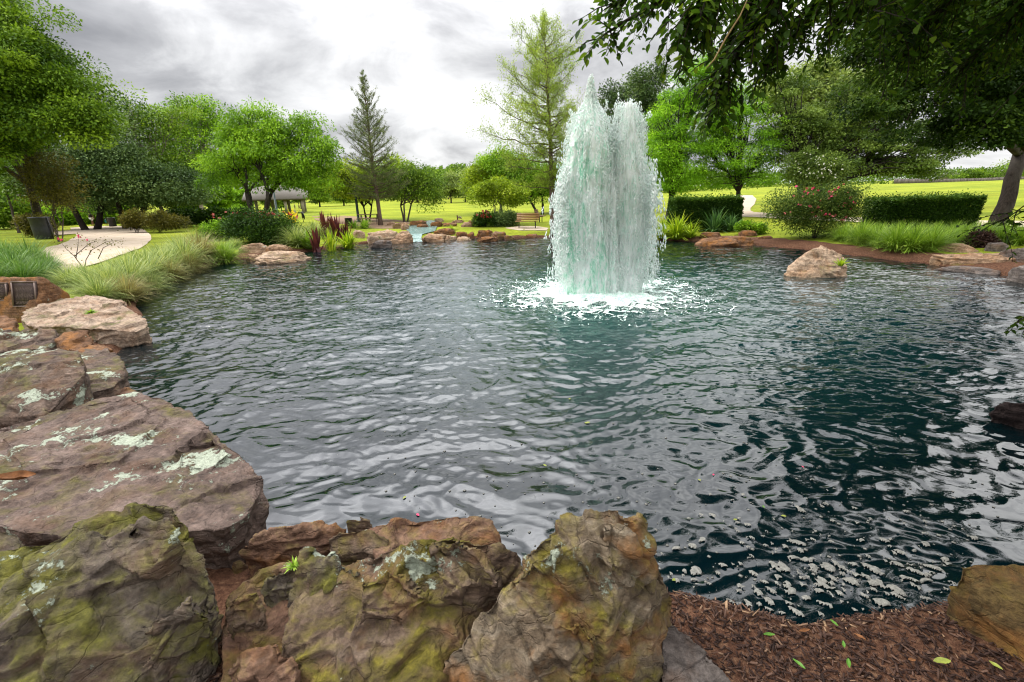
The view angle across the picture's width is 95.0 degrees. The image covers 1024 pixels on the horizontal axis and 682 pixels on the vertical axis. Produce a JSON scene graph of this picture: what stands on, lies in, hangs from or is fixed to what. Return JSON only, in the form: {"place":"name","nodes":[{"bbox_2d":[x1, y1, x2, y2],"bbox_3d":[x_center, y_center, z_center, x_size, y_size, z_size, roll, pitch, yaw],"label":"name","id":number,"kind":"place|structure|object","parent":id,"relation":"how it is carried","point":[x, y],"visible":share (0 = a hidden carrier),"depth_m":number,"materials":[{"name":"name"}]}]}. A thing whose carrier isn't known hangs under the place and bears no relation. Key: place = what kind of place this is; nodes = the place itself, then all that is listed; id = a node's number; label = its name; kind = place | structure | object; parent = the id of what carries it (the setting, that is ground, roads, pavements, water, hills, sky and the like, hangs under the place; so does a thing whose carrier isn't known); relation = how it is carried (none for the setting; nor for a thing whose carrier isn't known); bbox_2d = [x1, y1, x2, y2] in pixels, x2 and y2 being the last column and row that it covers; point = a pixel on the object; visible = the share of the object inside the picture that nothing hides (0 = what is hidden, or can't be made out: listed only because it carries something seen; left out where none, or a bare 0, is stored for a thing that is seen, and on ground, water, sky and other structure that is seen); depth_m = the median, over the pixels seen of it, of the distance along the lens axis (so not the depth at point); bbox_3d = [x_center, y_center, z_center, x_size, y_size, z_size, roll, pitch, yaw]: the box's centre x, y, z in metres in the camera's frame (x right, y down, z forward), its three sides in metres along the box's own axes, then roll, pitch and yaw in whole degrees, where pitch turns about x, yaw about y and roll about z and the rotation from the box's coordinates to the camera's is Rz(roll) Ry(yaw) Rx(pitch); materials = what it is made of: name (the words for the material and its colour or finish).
{"place":"outdoors","nodes":[
{"label":"outdoors","id":0,"kind":"place"},
{"bbox_2d":[41,226,150,278],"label":"path","id":1,"kind":"structure","parent":0,"point":[132,238],"depth_m":25.59,"materials":[{"name":"concrete"}]},
{"bbox_2d":[312,216,409,228],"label":"path","id":2,"kind":"structure","parent":0,"point":[374,222],"depth_m":39.71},
{"bbox_2d":[0,179,1023,681],"bbox_3d":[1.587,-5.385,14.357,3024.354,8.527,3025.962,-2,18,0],"label":"ground","id":3,"kind":"structure","parent":0,"point":[226,581],"depth_m":15.96,"materials":[{"name":"plant"}]},
{"bbox_2d":[0,532,23,550],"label":"boulder","id":4,"kind":"object","parent":3,"relation":"on","point":[8,541],"visible":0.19,"depth_m":2.86,"materials":[{"name":"stone"}]},
{"bbox_2d":[0,192,43,228],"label":"shrub","id":5,"kind":"object","parent":3,"relation":"on","point":[5,214],"visible":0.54,"depth_m":39.37,"materials":[{"name":"green plant"}]},
{"bbox_2d":[0,244,53,270],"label":"grass clump","id":6,"kind":"object","parent":3,"relation":"on","point":[8,257],"visible":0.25,"depth_m":14.70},
{"bbox_2d":[0,328,58,353],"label":"stone","id":7,"kind":"object","parent":3,"relation":"on","point":[31,339],"visible":0.44,"depth_m":7.03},
{"bbox_2d":[0,254,58,283],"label":"grass clump","id":8,"kind":"object","parent":3,"relation":"on","point":[18,272],"visible":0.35,"depth_m":13.36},
{"bbox_2d":[8,212,59,236],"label":"shrub","id":9,"kind":"object","parent":3,"relation":"on","point":[25,227],"visible":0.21,"depth_m":30.54,"materials":[{"name":"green plant"}]},
{"bbox_2d":[0,277,69,322],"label":"plaque boulder","id":10,"kind":"object","parent":3,"relation":"on","point":[19,296],"visible":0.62,"depth_m":9.64,"materials":[{"name":"orange stone"}]},
{"bbox_2d":[0,232,71,264],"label":"grass clump","id":11,"kind":"object","parent":3,"relation":"on","point":[30,249],"visible":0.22,"depth_m":16.49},
{"bbox_2d":[3,255,76,279],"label":"grass clump","id":12,"kind":"object","parent":3,"relation":"on","point":[41,267],"visible":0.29,"depth_m":14.15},
{"bbox_2d":[27,217,54,238],"bbox_3d":[-29.128,-6.991,29.071,0.997,1.349,0.997,15,24,42],"label":"trash bin","id":13,"kind":"object","parent":3,"relation":"on","point":[41,227],"visible":0.96,"depth_m":28.77,"materials":[{"name":"metal"}]},
{"bbox_2d":[0,349,93,428],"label":"boulder","id":14,"kind":"object","parent":3,"relation":"on","point":[35,384],"visible":0.65,"depth_m":5.08,"materials":[{"name":"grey stone"}]},
{"bbox_2d":[8,147,97,241],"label":"tree","id":15,"kind":"object","parent":3,"relation":"on","point":[49,183],"visible":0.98,"depth_m":26.84,"materials":[{"name":"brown plant"}]},
{"bbox_2d":[35,262,87,288],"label":"grass clump","id":16,"kind":"object","parent":3,"relation":"on","point":[58,278],"visible":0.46,"depth_m":13.60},
{"bbox_2d":[0,348,129,398],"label":"flat slab","id":17,"kind":"structure","parent":3,"relation":"on","point":[107,372],"depth_m":6.25,"materials":[{"name":"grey stone"}]},
{"bbox_2d":[0,0,131,213],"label":"tree","id":18,"kind":"object","parent":3,"relation":"on","point":[45,92],"visible":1,"depth_m":23.50,"materials":[{"name":"green plant"}]},
{"bbox_2d":[41,204,94,225],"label":"shrub","id":19,"kind":"object","parent":3,"relation":"on","point":[69,218],"visible":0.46,"depth_m":43.37,"materials":[{"name":"green plant"}]},
{"bbox_2d":[54,330,93,350],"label":"stone","id":20,"kind":"object","parent":3,"relation":"on","point":[67,341],"visible":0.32,"depth_m":6.97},
{"bbox_2d":[0,114,164,229],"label":"tree","id":21,"kind":"object","parent":3,"relation":"on","point":[79,155],"visible":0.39,"depth_m":34.72,"materials":[{"name":"green plant"}]},
{"bbox_2d":[55,258,114,294],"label":"grass clump","id":22,"kind":"object","parent":3,"relation":"on","point":[82,274],"visible":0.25,"depth_m":12.90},
{"bbox_2d":[21,295,151,347],"bbox_3d":[-8.490,-0.245,9.325,3.022,0.954,1.567,10,21,33],"label":"boulder","id":23,"kind":"object","parent":3,"relation":"on","point":[119,323],"visible":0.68,"depth_m":8.95,"materials":[{"name":"beige stone"}]},
{"bbox_2d":[59,271,137,300],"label":"grass clump","id":24,"kind":"object","parent":3,"relation":"on","point":[92,288],"visible":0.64,"depth_m":11.59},
{"bbox_2d":[0,502,223,681],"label":"boulder","id":25,"kind":"object","parent":3,"relation":"on","point":[127,594],"visible":0.99,"depth_m":2.32,"materials":[{"name":"stone"}]},
{"bbox_2d":[68,257,159,297],"bbox_3d":[-10.967,-1.796,12.793,2.339,1.022,2.408,5,19,20],"label":"grass clump","id":26,"kind":"object","parent":3,"relation":"on","point":[111,270],"visible":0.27,"depth_m":12.69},
{"bbox_2d":[79,271,168,305],"bbox_3d":[-10.207,-1.456,12.308,2.053,0.819,2.095,-2,18,-2],"label":"grass clump","id":27,"kind":"object","parent":3,"relation":"on","point":[134,293],"visible":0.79,"depth_m":12.30,"materials":[{"name":"plant"}]},
{"bbox_2d":[78,247,181,287],"bbox_3d":[-11.392,-2.163,13.822,2.737,1.268,2.749,-5,18,-9],"label":"grass clump","id":28,"kind":"object","parent":3,"relation":"on","point":[135,269],"visible":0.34,"depth_m":13.83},
{"bbox_2d":[115,207,149,231],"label":"shrub","id":29,"kind":"object","parent":3,"relation":"on","point":[130,218],"visible":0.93,"depth_m":32.68,"materials":[{"name":"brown plant"}]},
{"bbox_2d":[0,392,268,569],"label":"flat slab","id":30,"kind":"structure","parent":3,"relation":"on","point":[91,458],"depth_m":3.67,"materials":[{"name":"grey stone"}]},
{"bbox_2d":[65,134,226,228],"bbox_3d":[-28.204,-12.482,37.217,11.066,7.474,7.792,-2,18,0],"label":"tree","id":31,"kind":"object","parent":3,"relation":"on","point":[179,188],"visible":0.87,"depth_m":35.86,"materials":[{"name":"green plant"}]},
{"bbox_2d":[100,243,192,280],"bbox_3d":[-12.112,-2.591,15.322,3.098,1.225,2.798,-9,19,-22],"label":"grass clump","id":32,"kind":"object","parent":3,"relation":"on","point":[150,262],"visible":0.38,"depth_m":15.38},
{"bbox_2d":[88,79,215,211],"bbox_3d":[-29.921,-15.279,39.097,9.589,11.681,7.588,-2,18,0],"label":"tree","id":33,"kind":"object","parent":3,"relation":"on","point":[145,119],"visible":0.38,"depth_m":38.52,"materials":[{"name":"green plant"}]},
{"bbox_2d":[139,207,191,231],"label":"shrub","id":34,"kind":"object","parent":3,"relation":"on","point":[161,219],"visible":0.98,"depth_m":32.71,"materials":[{"name":"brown plant"}]},
{"bbox_2d":[131,240,207,270],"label":"grass clump","id":35,"kind":"object","parent":3,"relation":"on","point":[173,256],"visible":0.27,"depth_m":16.75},
{"bbox_2d":[154,257,196,282],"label":"grass clump","id":36,"kind":"object","parent":3,"relation":"on","point":[175,272],"visible":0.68,"depth_m":15.71,"materials":[{"name":"plant"}]},
{"bbox_2d":[155,231,220,268],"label":"grass clump","id":37,"kind":"object","parent":3,"relation":"on","point":[181,245],"visible":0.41,"depth_m":17.99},
{"bbox_2d":[137,90,255,209],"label":"tree","id":38,"kind":"object","parent":3,"relation":"on","point":[204,129],"visible":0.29,"depth_m":46.70,"materials":[{"name":"green plant"}]},
{"bbox_2d":[175,227,225,263],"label":"grass clump","id":39,"kind":"object","parent":3,"relation":"on","point":[206,244],"visible":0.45,"depth_m":19.31,"materials":[{"name":"plant"}]},
{"bbox_2d":[192,205,235,225],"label":"shrub","id":40,"kind":"object","parent":3,"relation":"on","point":[201,216],"visible":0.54,"depth_m":39.42,"materials":[{"name":"green plant"}]},
{"bbox_2d":[193,218,241,240],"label":"shrub","id":41,"kind":"object","parent":3,"relation":"on","point":[210,227],"visible":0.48,"depth_m":25.35,"materials":[{"name":"green plant"}]},
{"bbox_2d":[203,185,240,208],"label":"bush","id":42,"kind":"object","parent":3,"relation":"on","point":[231,193],"visible":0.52,"depth_m":54.55,"materials":[{"name":"green plant"}]},
{"bbox_2d":[198,236,254,265],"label":"grass clump","id":43,"kind":"object","parent":3,"relation":"on","point":[228,254],"visible":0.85,"depth_m":19.83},
{"bbox_2d":[225,592,267,639],"bbox_3d":[-1.445,1.669,2.616,0.240,0.556,0.137,-2,18,0],"label":"stone","id":44,"kind":"object","parent":3,"relation":"on","point":[246,613],"visible":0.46,"depth_m":2.56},
{"bbox_2d":[220,561,291,681],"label":"flat rock","id":45,"kind":"object","parent":3,"relation":"on","point":[277,619],"visible":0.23,"depth_m":2.59,"materials":[{"name":"brown stone"}]},
{"bbox_2d":[211,202,305,245],"bbox_3d":[-13.047,-6.035,24.446,4.507,2.399,3.458,-10,20,-26],"label":"shrub","id":46,"kind":"object","parent":3,"relation":"on","point":[249,224],"visible":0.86,"depth_m":24.06,"materials":[{"name":"green plant"}]},
{"bbox_2d":[228,644,301,681],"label":"stone","id":47,"kind":"object","parent":3,"relation":"on","point":[268,663],"visible":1,"depth_m":2.30,"materials":[{"name":"brown stone"}]},
{"bbox_2d":[188,95,345,210],"bbox_3d":[-16.989,-12.356,32.980,10.738,9.302,5.939,-2,18,0],"label":"tree","id":48,"kind":"object","parent":3,"relation":"on","point":[260,147],"visible":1,"depth_m":32.50,"materials":[{"name":"green plant"}]},
{"bbox_2d":[242,186,309,213],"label":"pavilion","id":49,"kind":"structure","parent":3,"relation":"on","point":[284,195],"depth_m":60.60,"materials":[{"name":"metal"}]},
{"bbox_2d":[238,520,345,575],"bbox_3d":[-1.512,1.542,3.326,0.710,0.559,0.188,-3,18,-5],"label":"boulder","id":50,"kind":"object","parent":3,"relation":"on","point":[271,546],"visible":0.41,"depth_m":3.24,"materials":[{"name":"brown stone"}]},
{"bbox_2d":[273,222,319,247],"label":"grass clump","id":51,"kind":"object","parent":3,"relation":"on","point":[293,241],"visible":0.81,"depth_m":23.60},
{"bbox_2d":[328,529,388,565],"bbox_3d":[-0.995,1.508,3.142,0.428,0.500,0.156,-2,18,0],"label":"stone","id":52,"kind":"object","parent":3,"relation":"on","point":[350,548],"visible":0.3,"depth_m":3.09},
{"bbox_2d":[346,517,371,532],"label":"stone","id":53,"kind":"object","parent":3,"relation":"on","point":[362,524],"visible":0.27,"depth_m":3.22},
{"bbox_2d":[317,153,408,220],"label":"tree","id":54,"kind":"object","parent":3,"relation":"on","point":[343,192],"visible":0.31,"depth_m":39.28,"materials":[{"name":"green plant"}]},
{"bbox_2d":[337,70,411,224],"bbox_3d":[-10.188,-14.314,34.928,5.373,11.557,5.332,-2,18,0],"label":"cypress tree","id":55,"kind":"object","parent":3,"relation":"on","point":[370,156],"visible":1,"depth_m":34.91,"materials":[{"name":"green plant"}]},
{"bbox_2d":[366,229,397,244],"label":"stone","id":56,"kind":"object","parent":3,"relation":"on","point":[387,234],"visible":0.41,"depth_m":26.36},
{"bbox_2d":[281,537,522,681],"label":"boulder","id":57,"kind":"object","parent":3,"relation":"on","point":[410,611],"visible":0.77,"depth_m":2.50,"materials":[{"name":"brown stone"}]},
{"bbox_2d":[260,546,359,607],"bbox_3d":[-1.126,1.544,2.748,0.634,0.655,0.321,-2,18,0],"label":"stone","id":58,"kind":"object","parent":57,"relation":"on","point":[314,572],"visible":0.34,"depth_m":2.69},
{"bbox_2d":[364,154,450,221],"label":"tree","id":59,"kind":"object","parent":3,"relation":"on","point":[421,185],"visible":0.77,"depth_m":38.17,"materials":[{"name":"green plant"}]},
{"bbox_2d":[365,516,500,558],"bbox_3d":[-0.544,1.562,3.186,0.974,0.665,0.336,-2,18,0],"label":"flat rock","id":60,"kind":"object","parent":3,"relation":"on","point":[396,532],"visible":0.23,"depth_m":3.16,"materials":[{"name":"brown stone"}]},
{"bbox_2d":[437,170,465,202],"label":"tree","id":61,"kind":"object","parent":3,"relation":"on","point":[453,185],"visible":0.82,"depth_m":94.00,"materials":[{"name":"green plant"}]},
{"bbox_2d":[471,209,496,226],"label":"shrub","id":62,"kind":"object","parent":3,"relation":"on","point":[483,219],"visible":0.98,"depth_m":31.44,"materials":[{"name":"green plant"}]},
{"bbox_2d":[455,148,533,211],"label":"tree","id":63,"kind":"object","parent":3,"relation":"on","point":[471,176],"visible":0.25,"depth_m":45.12,"materials":[{"name":"green plant"}]},
{"bbox_2d":[464,174,531,213],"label":"tree","id":64,"kind":"object","parent":3,"relation":"on","point":[504,193],"visible":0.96,"depth_m":32.00,"materials":[{"name":"green plant"}]},
{"bbox_2d":[488,205,521,226],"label":"shrub","id":65,"kind":"object","parent":3,"relation":"on","point":[504,219],"visible":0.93,"depth_m":31.34,"materials":[{"name":"green plant"}]},
{"bbox_2d":[2,148,1023,206],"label":"distant wood","id":66,"kind":"object","parent":3,"relation":"on","point":[881,180],"visible":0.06,"depth_m":223.84,"materials":[{"name":"green plant"}]},
{"bbox_2d":[473,139,562,214],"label":"tree","id":67,"kind":"object","parent":3,"relation":"on","point":[492,160],"visible":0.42,"depth_m":43.35,"materials":[{"name":"green plant"}]},
{"bbox_2d":[466,7,599,237],"bbox_3d":[1.368,-12.762,27.316,7.521,13.498,6.997,-9,19,-23],"label":"cypress tree","id":68,"kind":"object","parent":3,"relation":"on","point":[548,64],"visible":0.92,"depth_m":27.11,"materials":[{"name":"green plant"}]},
{"bbox_2d":[443,509,671,681],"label":"boulder","id":69,"kind":"object","parent":3,"relation":"on","point":[585,597],"visible":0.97,"depth_m":2.38,"materials":[{"name":"stone"}]},
{"bbox_2d":[202,587,1023,681],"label":"mulch chips","id":70,"kind":"object","parent":3,"relation":"on","point":[779,643],"visible":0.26,"depth_m":2.67,"materials":[{"name":"brown plant"}]},
{"bbox_2d":[597,54,679,178],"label":"tree","id":71,"kind":"object","parent":3,"relation":"on","point":[644,89],"visible":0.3,"depth_m":42.16,"materials":[{"name":"green plant"}]},
{"bbox_2d":[658,211,697,240],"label":"lily clump","id":72,"kind":"object","parent":3,"relation":"on","point":[679,228],"visible":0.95,"depth_m":23.80,"materials":[{"name":"green plant"}]},
{"bbox_2d":[642,44,718,218],"bbox_3d":[12.194,-14.470,33.290,6.607,11.841,6.362,-2,18,0],"label":"tree","id":73,"kind":"object","parent":3,"relation":"on","point":[674,157],"visible":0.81,"depth_m":32.45,"materials":[{"name":"green plant"}]},
{"bbox_2d":[661,625,730,681],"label":"stone","id":74,"kind":"object","parent":3,"relation":"on","point":[686,659],"visible":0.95,"depth_m":2.45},
{"bbox_2d":[666,192,745,231],"bbox_3d":[10.593,-7.068,25.865,3.855,2.197,1.669,-2,18,0],"label":"hedge","id":75,"kind":"object","parent":3,"relation":"on","point":[695,208],"visible":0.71,"depth_m":25.23,"materials":[{"name":"green plant"}]},
{"bbox_2d":[702,208,729,232],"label":"lily clump","id":76,"kind":"object","parent":3,"relation":"on","point":[714,222],"visible":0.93,"depth_m":24.86,"materials":[{"name":"green plant"}]},
{"bbox_2d":[686,78,791,196],"bbox_3d":[15.707,-13.530,33.287,7.878,9.800,5.698,6,19,21],"label":"tree","id":77,"kind":"object","parent":3,"relation":"on","point":[725,143],"visible":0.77,"depth_m":32.63,"materials":[{"name":"green plant"}]},
{"bbox_2d":[733,219,770,234],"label":"shrub","id":78,"kind":"object","parent":3,"relation":"on","point":[760,227],"visible":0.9,"depth_m":23.26,"materials":[{"name":"green plant"}]},
{"bbox_2d":[570,0,1023,337],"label":"shade tree","id":79,"kind":"object","parent":3,"relation":"on","point":[753,25],"visible":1,"depth_m":3.16,"materials":[{"name":"green plant"}]},
{"bbox_2d":[779,145,861,192],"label":"tree","id":80,"kind":"object","parent":3,"relation":"on","point":[825,169],"visible":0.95,"depth_m":30.64,"materials":[{"name":"green plant"}]},
{"bbox_2d":[760,174,881,238],"bbox_3d":[13.725,-5.927,21.133,5.156,2.963,2.944,-2,18,0],"label":"shrub","id":81,"kind":"object","parent":3,"relation":"on","point":[842,203],"visible":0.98,"depth_m":20.75,"materials":[{"name":"green plant"}]},
{"bbox_2d":[751,52,900,198],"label":"tree","id":82,"kind":"object","parent":3,"relation":"on","point":[823,87],"visible":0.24,"depth_m":50.54,"materials":[{"name":"green plant"}]},
{"bbox_2d":[833,217,884,244],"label":"grass clump","id":83,"kind":"object","parent":3,"relation":"on","point":[860,231],"visible":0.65,"depth_m":18.62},
{"bbox_2d":[751,68,984,209],"bbox_3d":[24.806,-13.905,33.306,15.110,10.348,6.761,-2,18,0],"label":"tree","id":84,"kind":"object","parent":3,"relation":"on","point":[796,130],"visible":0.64,"depth_m":32.20,"materials":[{"name":"green plant"}]},
{"bbox_2d":[845,221,892,248],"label":"grass clump","id":85,"kind":"object","parent":3,"relation":"on","point":[869,236],"visible":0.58,"depth_m":17.93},
{"bbox_2d":[862,220,930,251],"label":"grass clump","id":86,"kind":"object","parent":3,"relation":"on","point":[895,234],"visible":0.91,"depth_m":16.86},
{"bbox_2d":[873,219,954,253],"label":"grass clump","id":87,"kind":"object","parent":3,"relation":"on","point":[911,247],"visible":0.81,"depth_m":16.38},
{"bbox_2d":[815,0,1023,228],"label":"tree","id":88,"kind":"object","parent":3,"relation":"on","point":[1005,126],"visible":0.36,"depth_m":15.40,"materials":[{"name":"green plant"}]},
{"bbox_2d":[861,188,987,230],"bbox_3d":[18.497,-5.846,21.291,4.538,1.996,1.763,-2,18,0],"label":"hedge","id":89,"kind":"object","parent":3,"relation":"on","point":[938,208],"visible":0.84,"depth_m":20.63,"materials":[{"name":"green plant"}]},
{"bbox_2d":[910,221,969,252],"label":"grass clump","id":90,"kind":"object","parent":3,"relation":"on","point":[942,235],"visible":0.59,"depth_m":16.31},
{"bbox_2d":[894,176,1023,183],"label":"board fence","id":91,"kind":"object","parent":3,"relation":"on","point":[899,181],"visible":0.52,"depth_m":204.73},
{"bbox_2d":[929,252,1015,265],"bbox_3d":[14.527,-2.425,14.798,2.114,0.747,0.970,13,23,39],"label":"flat rock","id":92,"kind":"object","parent":3,"relation":"on","point":[967,258],"visible":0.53,"depth_m":14.62,"materials":[{"name":"orange stone"}]},
{"bbox_2d":[960,227,1003,247],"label":"shrub","id":93,"kind":"object","parent":3,"relation":"on","point":[983,239],"visible":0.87,"depth_m":16.31,"materials":[{"name":"purple plant"}]},
{"bbox_2d":[946,564,1023,662],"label":"boulder","id":94,"kind":"object","parent":3,"relation":"on","point":[985,602],"visible":0.85,"depth_m":2.66,"materials":[{"name":"brown stone"}]},
{"bbox_2d":[17,0,1011,201],"label":"sky","id":95,"kind":"structure","parent":0,"point":[426,60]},
{"bbox_2d":[117,238,1023,623],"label":"pond water","id":96,"kind":"structure","parent":0,"point":[339,386],"depth_m":6.06,"materials":[{"name":"liquid"}]},
{"bbox_2d":[254,251,311,264],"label":"flat rock","id":97,"kind":"object","parent":96,"relation":"in","point":[276,257],"visible":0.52,"depth_m":19.68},
{"bbox_2d":[541,75,666,295],"bbox_3d":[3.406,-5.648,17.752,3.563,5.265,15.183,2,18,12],"label":"fountain","id":98,"kind":"object","parent":96,"relation":"on","point":[605,205],"visible":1,"depth_m":11.25,"materials":[{"name":"white liquid"}]},
{"bbox_2d":[477,276,735,325],"bbox_3d":[2.195,-1.322,12.327,6.274,0.219,6.400,-2,18,0],"label":"fountain foam","id":99,"kind":"object","parent":96,"relation":"on","point":[606,295],"visible":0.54,"depth_m":11.47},
{"bbox_2d":[493,274,734,319],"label":"splash drops","id":100,"kind":"object","parent":96,"relation":"on","point":[644,298],"visible":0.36,"depth_m":11.42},
{"bbox_2d":[381,408,999,592],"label":"floating specks","id":101,"kind":"object","parent":96,"relation":"on","point":[751,548],"visible":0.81,"depth_m":3.76,"materials":[{"name":"plastic"}]},
{"bbox_2d":[695,238,740,246],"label":"flat rock","id":102,"kind":"object","parent":96,"relation":"in","point":[723,242],"visible":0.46,"depth_m":21.42,"materials":[{"name":"orange stone"}]},
{"bbox_2d":[784,245,847,277],"bbox_3d":[8.927,-2.135,13.903,1.638,1.306,0.794,-2,18,0],"label":"lone boulder","id":103,"kind":"object","parent":96,"relation":"in","point":[818,262],"visible":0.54,"depth_m":13.74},
{"bbox_2d":[655,477,977,616],"bbox_3d":[2.243,1.498,3.643,2.518,0.070,1.485,-2,18,0],"label":"scum foam","id":104,"kind":"object","parent":96,"relation":"on","point":[694,570],"visible":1,"depth_m":3.25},
{"bbox_2d":[934,266,1000,274],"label":"flat rock","id":105,"kind":"object","parent":96,"relation":"in","point":[980,270],"visible":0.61,"depth_m":13.77,"materials":[{"name":"grey stone"}]},
{"bbox_2d":[989,402,1023,428],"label":"stone","id":106,"kind":"object","parent":96,"relation":"in","point":[1009,414],"visible":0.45,"depth_m":5.13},
{"bbox_2d":[741,195,1023,226],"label":"path","id":107,"kind":"structure","parent":0,"point":[749,202],"depth_m":36.98,"materials":[{"name":"concrete"}]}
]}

